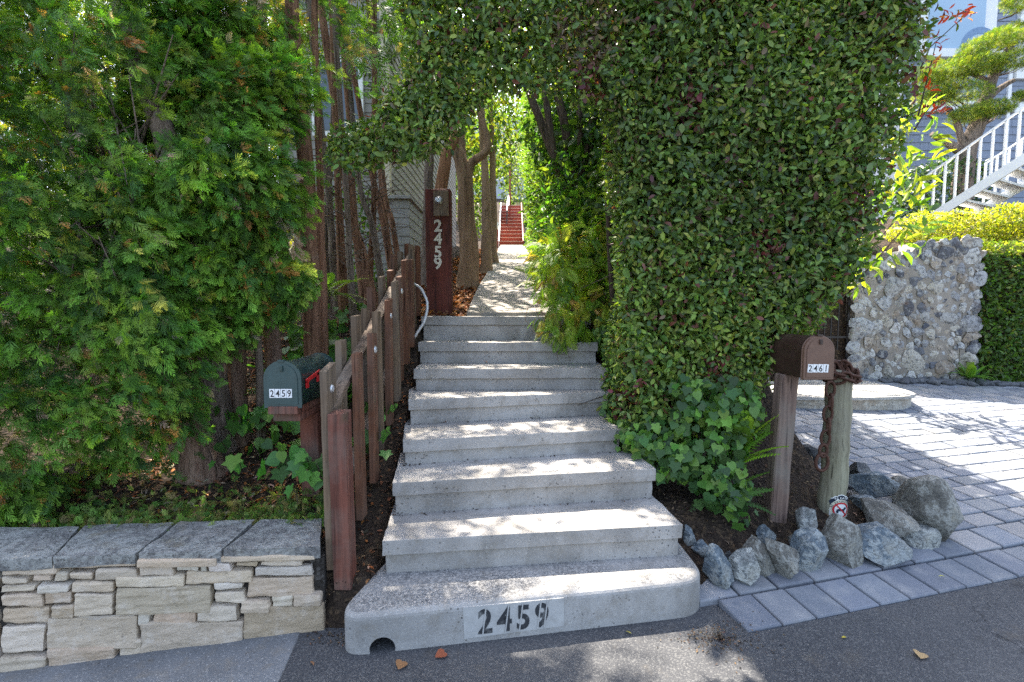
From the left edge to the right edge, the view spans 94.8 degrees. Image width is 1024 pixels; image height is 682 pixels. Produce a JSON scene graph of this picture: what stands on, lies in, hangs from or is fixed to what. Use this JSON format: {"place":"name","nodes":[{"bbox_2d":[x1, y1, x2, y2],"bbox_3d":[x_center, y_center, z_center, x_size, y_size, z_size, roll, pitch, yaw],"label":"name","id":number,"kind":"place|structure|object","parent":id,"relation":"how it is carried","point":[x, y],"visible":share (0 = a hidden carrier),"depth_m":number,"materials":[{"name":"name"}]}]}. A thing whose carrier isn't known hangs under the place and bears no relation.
{"place":"outdoors","nodes":[
{"label":"outdoors","id":0,"kind":"place"},
{"bbox_2d":[0,632,299,681],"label":"pavement","id":1,"kind":"structure","parent":0,"point":[261,659],"depth_m":1.97,"materials":[{"name":"concrete"}]},
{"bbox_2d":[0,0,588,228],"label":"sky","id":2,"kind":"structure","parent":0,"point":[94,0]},
{"bbox_2d":[498,170,523,245],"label":"red stairs","id":3,"kind":"structure","parent":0,"point":[510,224],"depth_m":19.21,"materials":[{"name":"paint"}]},
{"bbox_2d":[0,195,1023,627],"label":"ground","id":4,"kind":"structure","parent":0,"point":[696,521],"depth_m":2.98,"materials":[{"name":"soil"}]},
{"bbox_2d":[0,0,267,527],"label":"cedar tree","id":5,"kind":"object","parent":4,"relation":"on","point":[96,167],"visible":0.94,"depth_m":2.43,"materials":[{"name":"green plant"}]},
{"bbox_2d":[1,0,273,207],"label":"broadleaf tree","id":6,"kind":"object","parent":4,"relation":"on","point":[100,71],"visible":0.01,"depth_m":8.51,"materials":[{"name":"green plant"}]},
{"bbox_2d":[0,519,326,671],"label":"stone wall","id":7,"kind":"structure","parent":4,"relation":"on","point":[94,592],"depth_m":2.06,"materials":[{"name":"beige stone"}]},
{"bbox_2d":[0,470,354,534],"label":"ground cover","id":8,"kind":"object","parent":4,"relation":"on","point":[184,514],"visible":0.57,"depth_m":2.45,"materials":[{"name":"plant"}]},
{"bbox_2d":[18,320,369,537],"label":"bark litter","id":9,"kind":"object","parent":4,"relation":"on","point":[243,450],"visible":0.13,"depth_m":2.69,"materials":[{"name":"brown plant"}]},
{"bbox_2d":[80,0,333,456],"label":"cedar tree","id":10,"kind":"object","parent":4,"relation":"on","point":[216,113],"visible":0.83,"depth_m":2.65,"materials":[{"name":"green plant"}]},
{"bbox_2d":[155,0,284,447],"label":"conifer tree","id":11,"kind":"object","parent":4,"relation":"on","point":[237,375],"visible":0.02,"depth_m":3.11,"materials":[{"name":"plant"}]},
{"bbox_2d":[155,0,323,376],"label":"conifer tree","id":12,"kind":"object","parent":4,"relation":"on","point":[293,23],"visible":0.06,"depth_m":2.98,"materials":[{"name":"plant"}]},
{"bbox_2d":[205,404,300,477],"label":"ivy plant","id":13,"kind":"object","parent":4,"relation":"on","point":[233,426],"visible":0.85,"depth_m":2.91,"materials":[{"name":"green plant"}]},
{"bbox_2d":[220,0,305,438],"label":"conifer tree","id":14,"kind":"object","parent":4,"relation":"on","point":[259,367],"visible":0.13,"depth_m":3.05,"materials":[{"name":"plant"}]},
{"bbox_2d":[255,444,323,502],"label":"ivy plant","id":15,"kind":"object","parent":4,"relation":"on","point":[297,460],"visible":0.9,"depth_m":2.47,"materials":[{"name":"green plant"}]},
{"bbox_2d":[244,346,347,394],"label":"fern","id":16,"kind":"object","parent":4,"relation":"on","point":[253,390],"visible":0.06,"depth_m":3.29,"materials":[{"name":"green plant"}]},
{"bbox_2d":[224,3,368,426],"bbox_3d":[-1.754,-1.508,3.336,1.411,4.515,0.835,1,4,12],"label":"conifer tree","id":17,"kind":"object","parent":4,"relation":"on","point":[272,349],"visible":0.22,"depth_m":3.31,"materials":[{"name":"plant"}]},
{"bbox_2d":[263,353,333,496],"bbox_3d":[-1.153,0.481,2.627,0.194,0.806,0.506,0,4,0],"label":"green mailbox","id":18,"kind":"object","parent":4,"relation":"on","point":[292,390],"visible":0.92,"depth_m":2.43,"materials":[{"name":"metal"}]},
{"bbox_2d":[263,360,302,407],"bbox_3d":[-1.155,0.217,2.373,0.190,0.243,0.036,0,4,0],"label":"door","id":19,"kind":"structure","parent":18,"relation":"in","point":[281,374],"depth_m":2.37,"materials":[{"name":"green metal"}]},
{"bbox_2d":[255,303,366,385],"bbox_3d":[-1.493,0.104,3.884,0.765,0.921,1.336,0,4,0],"label":"ivy plant","id":20,"kind":"object","parent":4,"relation":"on","point":[295,352],"visible":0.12,"depth_m":3.76,"materials":[{"name":"green plant"}]},
{"bbox_2d":[267,0,360,312],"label":"cypress tree","id":21,"kind":"object","parent":4,"relation":"on","point":[330,224],"visible":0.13,"depth_m":4.61,"materials":[{"name":"plant"}]},
{"bbox_2d":[243,0,395,356],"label":"conifer tree","id":22,"kind":"object","parent":4,"relation":"on","point":[312,342],"visible":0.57,"depth_m":3.28,"materials":[{"name":"plant"}]},
{"bbox_2d":[266,0,374,337],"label":"cypress tree","id":23,"kind":"object","parent":4,"relation":"on","point":[349,257],"visible":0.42,"depth_m":4.06,"materials":[{"name":"plant"}]},
{"bbox_2d":[277,272,368,303],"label":"fern","id":24,"kind":"object","parent":4,"relation":"on","point":[330,282],"visible":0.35,"depth_m":3.83,"materials":[{"name":"green plant"}]},
{"bbox_2d":[272,0,397,325],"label":"cypress tree","id":25,"kind":"object","parent":4,"relation":"on","point":[343,301],"visible":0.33,"depth_m":4.21,"materials":[{"name":"plant"}]},
{"bbox_2d":[293,2,380,306],"bbox_3d":[-0.941,-3.142,4.681,2.544,5.701,1.196,1,4,9],"label":"cypress tree","id":26,"kind":"object","parent":4,"relation":"on","point":[326,227],"visible":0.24,"depth_m":4.78,"materials":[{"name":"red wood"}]},
{"bbox_2d":[291,172,387,292],"bbox_3d":[-2.275,-1.065,6.341,1.748,2.298,1.346,0,4,0],"label":"background shrub","id":27,"kind":"object","parent":4,"relation":"on","point":[363,218],"visible":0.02,"depth_m":6.36,"materials":[{"name":"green plant"}]},
{"bbox_2d":[274,0,422,354],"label":"conifer tree","id":28,"kind":"object","parent":4,"relation":"on","point":[315,8],"visible":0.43,"depth_m":3.48,"materials":[{"name":"plant"}]},
{"bbox_2d":[302,0,428,257],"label":"cypress tree","id":29,"kind":"object","parent":4,"relation":"on","point":[392,226],"visible":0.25,"depth_m":5.67,"materials":[{"name":"red wood"}]},
{"bbox_2d":[318,0,416,308],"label":"cypress tree","id":30,"kind":"object","parent":4,"relation":"on","point":[364,267],"visible":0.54,"depth_m":4.34,"materials":[{"name":"plant"}]},
{"bbox_2d":[325,0,409,269],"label":"cypress tree","id":31,"kind":"object","parent":4,"relation":"on","point":[383,224],"visible":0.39,"depth_m":5.08,"materials":[{"name":"red wood"}]},
{"bbox_2d":[281,0,455,276],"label":"shingled house","id":32,"kind":"structure","parent":4,"relation":"on","point":[408,204],"depth_m":7.88,"materials":[{"name":"grey"}]},
{"bbox_2d":[310,57,363,136],"bbox_3d":[-2.900,-4.056,7.831,0.860,1.260,0.070,0,4,0],"label":"window","id":33,"kind":"structure","parent":32,"relation":"in","point":[360,82],"depth_m":7.81,"materials":[{"name":"glass"}]},
{"bbox_2d":[319,243,420,589],"bbox_3d":[-0.898,0.146,3.320,0.198,1.927,2.299,0,4,-2],"label":"picket fence","id":34,"kind":"object","parent":4,"relation":"on","point":[371,369],"visible":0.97,"depth_m":2.60,"materials":[{"name":"red wood"}]},
{"bbox_2d":[414,283,428,337],"bbox_3d":[-0.854,-0.271,4.058,0.284,0.539,0.141,3,5,40],"label":"curved metal handrail","id":35,"kind":"object","parent":34,"relation":"hanging from","point":[426,311],"visible":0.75,"depth_m":4.00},
{"bbox_2d":[352,402,399,467],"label":"ivy plant","id":36,"kind":"object","parent":4,"relation":"on","point":[386,432],"visible":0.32,"depth_m":2.80,"materials":[{"name":"green plant"}]},
{"bbox_2d":[333,0,436,297],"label":"cypress tree","id":37,"kind":"object","parent":4,"relation":"on","point":[360,283],"visible":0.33,"depth_m":5.29,"materials":[{"name":"plant"}]},
{"bbox_2d":[359,0,411,268],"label":"cypress tree","id":38,"kind":"object","parent":4,"relation":"on","point":[379,177],"visible":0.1,"depth_m":5.87,"materials":[{"name":"red wood"}]},
{"bbox_2d":[356,360,419,583],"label":"stairside litter","id":39,"kind":"object","parent":4,"relation":"on","point":[366,530],"visible":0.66,"depth_m":2.71,"materials":[{"name":"brown plant"}]},
{"bbox_2d":[342,0,436,291],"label":"cypress tree","id":40,"kind":"object","parent":4,"relation":"on","point":[375,245],"visible":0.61,"depth_m":4.78,"materials":[{"name":"plant"}]},
{"bbox_2d":[336,1,484,305],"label":"cypress tree","id":41,"kind":"object","parent":4,"relation":"on","point":[373,192],"visible":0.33,"depth_m":4.91,"materials":[{"name":"plant"}]},
{"bbox_2d":[387,6,462,286],"bbox_3d":[-1.165,-3.565,6.539,2.260,5.757,1.912,-2,5,-28],"label":"broadleaf tree","id":42,"kind":"object","parent":4,"relation":"on","point":[428,176],"visible":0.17,"depth_m":6.15,"materials":[{"name":"brown plant"}]},
{"bbox_2d":[361,0,491,289],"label":"broadleaf tree","id":43,"kind":"object","parent":4,"relation":"on","point":[468,272],"visible":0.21,"depth_m":6.40,"materials":[{"name":"beige plant"}]},
{"bbox_2d":[425,189,452,315],"bbox_3d":[-0.711,-0.817,4.584,0.250,1.294,0.183,0,4,0],"label":"address post","id":44,"kind":"object","parent":4,"relation":"on","point":[439,253],"visible":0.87,"depth_m":4.55,"materials":[{"name":"red wood"}]},
{"bbox_2d":[435,12,471,188],"bbox_3d":[-0.986,-3.032,5.664,2.331,5.186,1.779,0,4,0],"label":"broadleaf tree","id":45,"kind":"object","parent":4,"relation":"on","point":[443,174],"visible":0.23,"depth_m":5.42,"materials":[{"name":"orange plant"}]},
{"bbox_2d":[416,248,497,321],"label":"leaf litter","id":46,"kind":"object","parent":4,"relation":"on","point":[457,306],"visible":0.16,"depth_m":5.54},
{"bbox_2d":[419,7,530,273],"bbox_3d":[-0.739,-3.994,8.528,2.142,5.704,2.860,-1,4,-20],"label":"broadleaf tree","id":47,"kind":"object","parent":4,"relation":"on","point":[486,265],"visible":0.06,"depth_m":8.21,"materials":[{"name":"beige plant"}]},
{"bbox_2d":[455,95,500,216],"bbox_3d":[-2.815,-10.006,24.426,4.649,8.276,4.771,0,4,0],"label":"distant tree","id":48,"kind":"object","parent":4,"relation":"on","point":[469,156],"visible":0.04,"depth_m":24.28,"materials":[{"name":"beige plant"}]},
{"bbox_2d":[457,97,512,237],"bbox_3d":[-0.985,-5.177,13.665,2.114,5.536,3.155,0,4,0],"label":"broadleaf tree","id":49,"kind":"object","parent":4,"relation":"on","point":[477,200],"visible":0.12,"depth_m":13.43,"materials":[{"name":"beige plant"}]},
{"bbox_2d":[455,118,529,211],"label":"house","id":50,"kind":"structure","parent":4,"relation":"on","point":[499,191],"depth_m":45.06,"materials":[{"name":"grey"}]},
{"bbox_2d":[464,50,525,262],"bbox_3d":[-0.699,-4.340,10.261,2.072,5.608,2.825,-2,4,-25],"label":"broadleaf tree","id":51,"kind":"object","parent":4,"relation":"on","point":[493,161],"visible":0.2,"depth_m":9.83,"materials":[{"name":"green plant"}]},
{"bbox_2d":[494,84,526,204],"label":"distant tree","id":52,"kind":"object","parent":4,"relation":"on","point":[517,171],"visible":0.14,"depth_m":37.02,"materials":[{"name":"green plant"}]},
{"bbox_2d":[488,132,538,228],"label":"distant tree","id":53,"kind":"object","parent":4,"relation":"on","point":[517,159],"visible":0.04,"depth_m":25.15,"materials":[{"name":"green plant"}]},
{"bbox_2d":[345,316,699,654],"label":"concrete stairs","id":54,"kind":"structure","parent":4,"relation":"on","point":[507,559],"depth_m":2.61,"materials":[{"name":"concrete"}]},
{"bbox_2d":[392,339,649,515],"bbox_3d":[0.022,0.471,3.453,1.528,0.876,1.694,0,4,-5],"label":"step debris","id":55,"kind":"object","parent":54,"relation":"on","point":[481,460],"visible":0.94,"depth_m":2.99,"materials":[{"name":"brown plant"}]},
{"bbox_2d":[518,171,562,271],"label":"laurel shrub","id":56,"kind":"object","parent":4,"relation":"on","point":[529,206],"visible":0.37,"depth_m":6.32,"materials":[{"name":"green plant"}]},
{"bbox_2d":[513,27,603,283],"bbox_3d":[1.010,-4.400,11.675,2.006,6.907,11.712,0,4,0],"label":"tall hedge","id":57,"kind":"object","parent":4,"relation":"on","point":[527,169],"visible":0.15,"depth_m":11.74,"materials":[{"name":"green plant"}]},
{"bbox_2d":[514,210,620,358],"bbox_3d":[0.663,-0.508,4.120,1.282,1.402,0.912,0,4,0],"label":"fern clump","id":58,"kind":"object","parent":4,"relation":"on","point":[573,328],"visible":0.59,"depth_m":3.96,"materials":[{"name":"green plant"}]},
{"bbox_2d":[530,150,605,292],"bbox_3d":[0.704,-1.176,4.878,1.050,1.746,1.229,0,4,0],"label":"laurel shrub","id":59,"kind":"object","parent":4,"relation":"on","point":[562,213],"visible":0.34,"depth_m":4.79,"materials":[{"name":"green plant"}]},
{"bbox_2d":[565,151,609,361],"bbox_3d":[0.979,-0.827,4.453,0.993,2.148,1.140,1,4,13],"label":"understorey shrub","id":60,"kind":"object","parent":4,"relation":"on","point":[597,209],"visible":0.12,"depth_m":4.35,"materials":[{"name":"green plant"}]},
{"bbox_2d":[316,0,976,466],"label":"clipped hedge","id":61,"kind":"object","parent":4,"relation":"on","point":[740,188],"visible":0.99,"depth_m":3.00,"materials":[{"name":"green plant"}]},
{"bbox_2d":[592,315,661,460],"bbox_3d":[0.851,0.328,3.539,0.484,1.036,1.144,0,4,0],"label":"ivy plant","id":62,"kind":"object","parent":61,"relation":"attached to","point":[603,411],"visible":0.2,"depth_m":3.32,"materials":[{"name":"green plant"}]},
{"bbox_2d":[512,0,793,299],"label":"multistem tree","id":63,"kind":"object","parent":4,"relation":"on","point":[557,128],"visible":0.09,"depth_m":5.12,"materials":[{"name":"green plant"}]},
{"bbox_2d":[683,524,695,545],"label":"rock","id":64,"kind":"object","parent":4,"relation":"on","point":[689,539],"visible":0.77,"depth_m":2.73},
{"bbox_2d":[619,373,766,531],"bbox_3d":[1.151,0.695,3.023,0.924,0.980,0.457,0,4,7],"label":"ivy plant","id":65,"kind":"object","parent":4,"relation":"on","point":[686,460],"visible":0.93,"depth_m":2.93,"materials":[{"name":"green plant"}]},
{"bbox_2d":[691,539,707,557],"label":"rock","id":66,"kind":"object","parent":4,"relation":"on","point":[699,547],"visible":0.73,"depth_m":2.66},
{"bbox_2d":[702,543,733,589],"bbox_3d":[1.096,1.216,2.514,0.152,0.274,0.134,4,5,43],"label":"rock","id":67,"kind":"object","parent":4,"relation":"on","point":[717,569],"visible":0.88,"depth_m":2.47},
{"bbox_2d":[689,464,775,520],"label":"fern","id":68,"kind":"object","parent":4,"relation":"on","point":[756,492],"visible":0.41,"depth_m":2.89,"materials":[{"name":"green plant"}]},
{"bbox_2d":[655,379,861,557],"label":"bed litter","id":69,"kind":"object","parent":4,"relation":"on","point":[811,486],"visible":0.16,"depth_m":3.07,"materials":[{"name":"brown plant"}]},
{"bbox_2d":[691,404,788,464],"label":"fern","id":70,"kind":"object","parent":69,"relation":"on","point":[751,441],"visible":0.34,"depth_m":2.96,"materials":[{"name":"green plant"}]},
{"bbox_2d":[742,535,775,577],"bbox_3d":[1.365,1.214,2.602,0.177,0.261,0.137,-3,5,-34],"label":"rock","id":71,"kind":"object","parent":4,"relation":"on","point":[762,555],"visible":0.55,"depth_m":2.57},
{"bbox_2d":[756,524,775,544],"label":"rock","id":72,"kind":"object","parent":4,"relation":"on","point":[763,531],"visible":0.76,"depth_m":2.79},
{"bbox_2d":[765,538,798,578],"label":"rock","id":73,"kind":"object","parent":4,"relation":"on","point":[784,558],"visible":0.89,"depth_m":2.55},
{"bbox_2d":[758,332,834,523],"bbox_3d":[1.745,0.612,2.994,0.234,1.337,0.519,0,4,0],"label":"brown mailbox","id":74,"kind":"object","parent":4,"relation":"on","point":[796,357],"visible":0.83,"depth_m":2.93,"materials":[{"name":"metal"}]},
{"bbox_2d":[800,334,834,379],"bbox_3d":[1.770,0.095,2.715,0.183,0.266,0.036,0,4,0],"label":"door","id":75,"kind":"structure","parent":74,"relation":"in","point":[818,349],"depth_m":2.71,"materials":[{"name":"brown metal"}]},
{"bbox_2d":[795,507,817,528],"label":"rock","id":76,"kind":"object","parent":4,"relation":"on","point":[806,517],"visible":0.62,"depth_m":2.86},
{"bbox_2d":[790,527,828,572],"bbox_3d":[1.672,1.204,2.667,0.208,0.275,0.156,-2,4,-27],"label":"rock","id":77,"kind":"object","parent":4,"relation":"on","point":[809,545],"visible":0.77,"depth_m":2.62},
{"bbox_2d":[803,444,820,464],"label":"rock","id":78,"kind":"object","parent":4,"relation":"on","point":[811,451],"visible":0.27,"depth_m":3.75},
{"bbox_2d":[816,370,853,517],"bbox_3d":[2.118,0.736,3.087,0.180,1.114,0.173,0,4,0],"label":"log post","id":79,"kind":"object","parent":4,"relation":"on","point":[832,489],"visible":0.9,"depth_m":3.02,"materials":[{"name":"wood"}]},
{"bbox_2d":[814,359,862,471],"bbox_3d":[2.103,0.474,3.033,0.236,0.715,0.325,3,5,34],"label":"chain","id":80,"kind":"object","parent":79,"relation":"hanging from","point":[846,367],"visible":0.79,"depth_m":2.98,"materials":[{"name":"metal"}]},
{"bbox_2d":[768,379,915,410],"bbox_3d":[3.974,0.782,6.297,2.216,0.373,1.628,0,4,0],"label":"stone landing","id":81,"kind":"object","parent":4,"relation":"on","point":[868,396],"visible":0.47,"depth_m":5.59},
{"bbox_2d":[821,513,863,568],"bbox_3d":[1.907,1.193,2.723,0.197,0.360,0.163,4,6,44],"label":"rock","id":82,"kind":"object","parent":4,"relation":"on","point":[842,535],"visible":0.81,"depth_m":2.69,"materials":[{"name":"stone"}]},
{"bbox_2d":[849,495,874,510],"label":"rock","id":83,"kind":"object","parent":4,"relation":"on","point":[855,500],"visible":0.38,"depth_m":3.17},
{"bbox_2d":[769,95,956,380],"bbox_3d":[4.597,-1.257,6.088,1.988,3.830,1.002,0,4,5],"label":"yellow laurel","id":84,"kind":"object","parent":4,"relation":"on","point":[903,165],"visible":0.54,"depth_m":5.90,"materials":[{"name":"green plant"}]},
{"bbox_2d":[860,497,920,536],"bbox_3d":[2.363,1.102,2.934,0.274,0.186,0.317,1,4,18],"label":"rock","id":85,"kind":"object","parent":4,"relation":"on","point":[897,520],"visible":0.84,"depth_m":2.88,"materials":[{"name":"stone"}]},
{"bbox_2d":[846,234,987,378],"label":"rubble wall","id":86,"kind":"structure","parent":4,"relation":"on","point":[918,317],"depth_m":7.02,"materials":[{"name":"stone"}]},
{"bbox_2d":[817,283,850,358],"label":"metal gate","id":87,"kind":"structure","parent":86,"relation":"attached to","point":[847,326],"depth_m":7.10,"materials":[{"name":"metal"}]},
{"bbox_2d":[891,475,964,541],"bbox_3d":[2.640,1.082,3.009,0.284,0.460,0.314,0,4,0],"label":"rock","id":88,"kind":"object","parent":4,"relation":"on","point":[929,500],"visible":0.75,"depth_m":2.92,"materials":[{"name":"stone"}]},
{"bbox_2d":[854,0,1023,218],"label":"blue house","id":89,"kind":"structure","parent":4,"relation":"on","point":[987,16],"depth_m":12.15,"materials":[{"name":"grey"}]},
{"bbox_2d":[913,0,1004,59],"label":"window","id":90,"kind":"structure","parent":89,"relation":"in","point":[984,19],"depth_m":11.95,"materials":[{"name":"glass"}]},
{"bbox_2d":[999,63,1013,203],"bbox_3d":[12.819,-5.412,12.222,0.088,3.660,0.060,0,4,0],"label":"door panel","id":91,"kind":"structure","parent":89,"relation":"in","point":[1010,76],"depth_m":12.16,"materials":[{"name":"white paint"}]},
{"bbox_2d":[1013,1,1023,79],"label":"window","id":92,"kind":"structure","parent":89,"relation":"in","point":[1017,75],"depth_m":12.05,"materials":[{"name":"glass"}]},
{"bbox_2d":[885,152,992,218],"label":"camellia shrub","id":93,"kind":"object","parent":4,"relation":"on","point":[950,165],"visible":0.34,"depth_m":10.42,"materials":[{"name":"green plant"}]},
{"bbox_2d":[884,208,1005,243],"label":"golden shrub","id":94,"kind":"object","parent":4,"relation":"on","point":[965,228],"visible":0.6,"depth_m":7.50,"materials":[{"name":"yellow plant"}]},
{"bbox_2d":[910,0,1023,217],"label":"cloud pruned pine","id":95,"kind":"object","parent":4,"relation":"on","point":[982,109],"visible":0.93,"depth_m":10.04,"materials":[{"name":"green plant"}]},
{"bbox_2d":[921,106,1023,217],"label":"white stairs","id":96,"kind":"structure","parent":4,"relation":"on","point":[1012,168],"depth_m":8.99,"materials":[{"name":"paint"}]},
{"bbox_2d":[948,362,998,380],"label":"fern","id":97,"kind":"object","parent":4,"relation":"on","point":[967,371],"visible":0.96,"depth_m":6.91,"materials":[{"name":"green plant"}]},
{"bbox_2d":[973,201,1023,243],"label":"golden shrub","id":98,"kind":"object","parent":4,"relation":"on","point":[1013,228],"visible":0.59,"depth_m":7.50,"materials":[{"name":"yellow plant"}]},
{"bbox_2d":[975,237,1023,381],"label":"box hedge","id":99,"kind":"object","parent":4,"relation":"on","point":[1013,247],"visible":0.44,"depth_m":7.02,"materials":[{"name":"green plant"}]},
{"bbox_2d":[467,245,565,315],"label":"path","id":100,"kind":"structure","parent":0,"point":[498,293],"depth_m":5.78,"materials":[{"name":"concrete"}]},
{"bbox_2d":[279,577,1023,681],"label":"road","id":101,"kind":"structure","parent":0,"point":[974,634],"depth_m":2.06,"materials":[{"name":"asphalt"}]},
{"bbox_2d":[303,573,818,668],"bbox_3d":[0.224,1.295,2.156,2.351,0.636,0.450,0,4,0],"label":"curbside debris","id":102,"kind":"object","parent":101,"relation":"on","point":[720,638],"visible":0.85,"depth_m":2.14,"materials":[{"name":"brown plant"}]},
{"bbox_2d":[699,377,1023,632],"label":"driveway","id":103,"kind":"structure","parent":0,"point":[966,442],"depth_m":3.45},
{"bbox_2d":[728,547,760,585],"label":"rock","id":104,"kind":"object","parent":103,"relation":"on","point":[746,569],"visible":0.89,"depth_m":2.49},
{"bbox_2d":[849,462,870,474],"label":"rock","id":105,"kind":"object","parent":103,"relation":"on","point":[856,467],"visible":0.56,"depth_m":3.58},
{"bbox_2d":[848,471,899,497],"bbox_3d":[2.620,1.030,3.416,0.305,0.226,0.266,4,5,41],"label":"rock","id":106,"kind":"object","parent":103,"relation":"on","point":[874,484],"visible":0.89,"depth_m":3.32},
{"bbox_2d":[857,521,912,566],"bbox_3d":[2.153,1.186,2.753,0.293,0.227,0.255,2,4,25],"label":"rock","id":107,"kind":"object","parent":103,"relation":"on","point":[883,545],"visible":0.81,"depth_m":2.69,"materials":[{"name":"stone"}]},
{"bbox_2d":[891,475,906,494],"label":"rock","id":108,"kind":"object","parent":103,"relation":"on","point":[900,479],"visible":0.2,"depth_m":3.43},
{"bbox_2d":[900,524,941,549],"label":"rock","id":109,"kind":"object","parent":103,"relation":"on","point":[927,537],"visible":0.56,"depth_m":2.86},
{"bbox_2d":[878,376,1023,386],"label":"pebbles","id":110,"kind":"object","parent":103,"relation":"on","point":[949,382],"visible":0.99,"depth_m":6.84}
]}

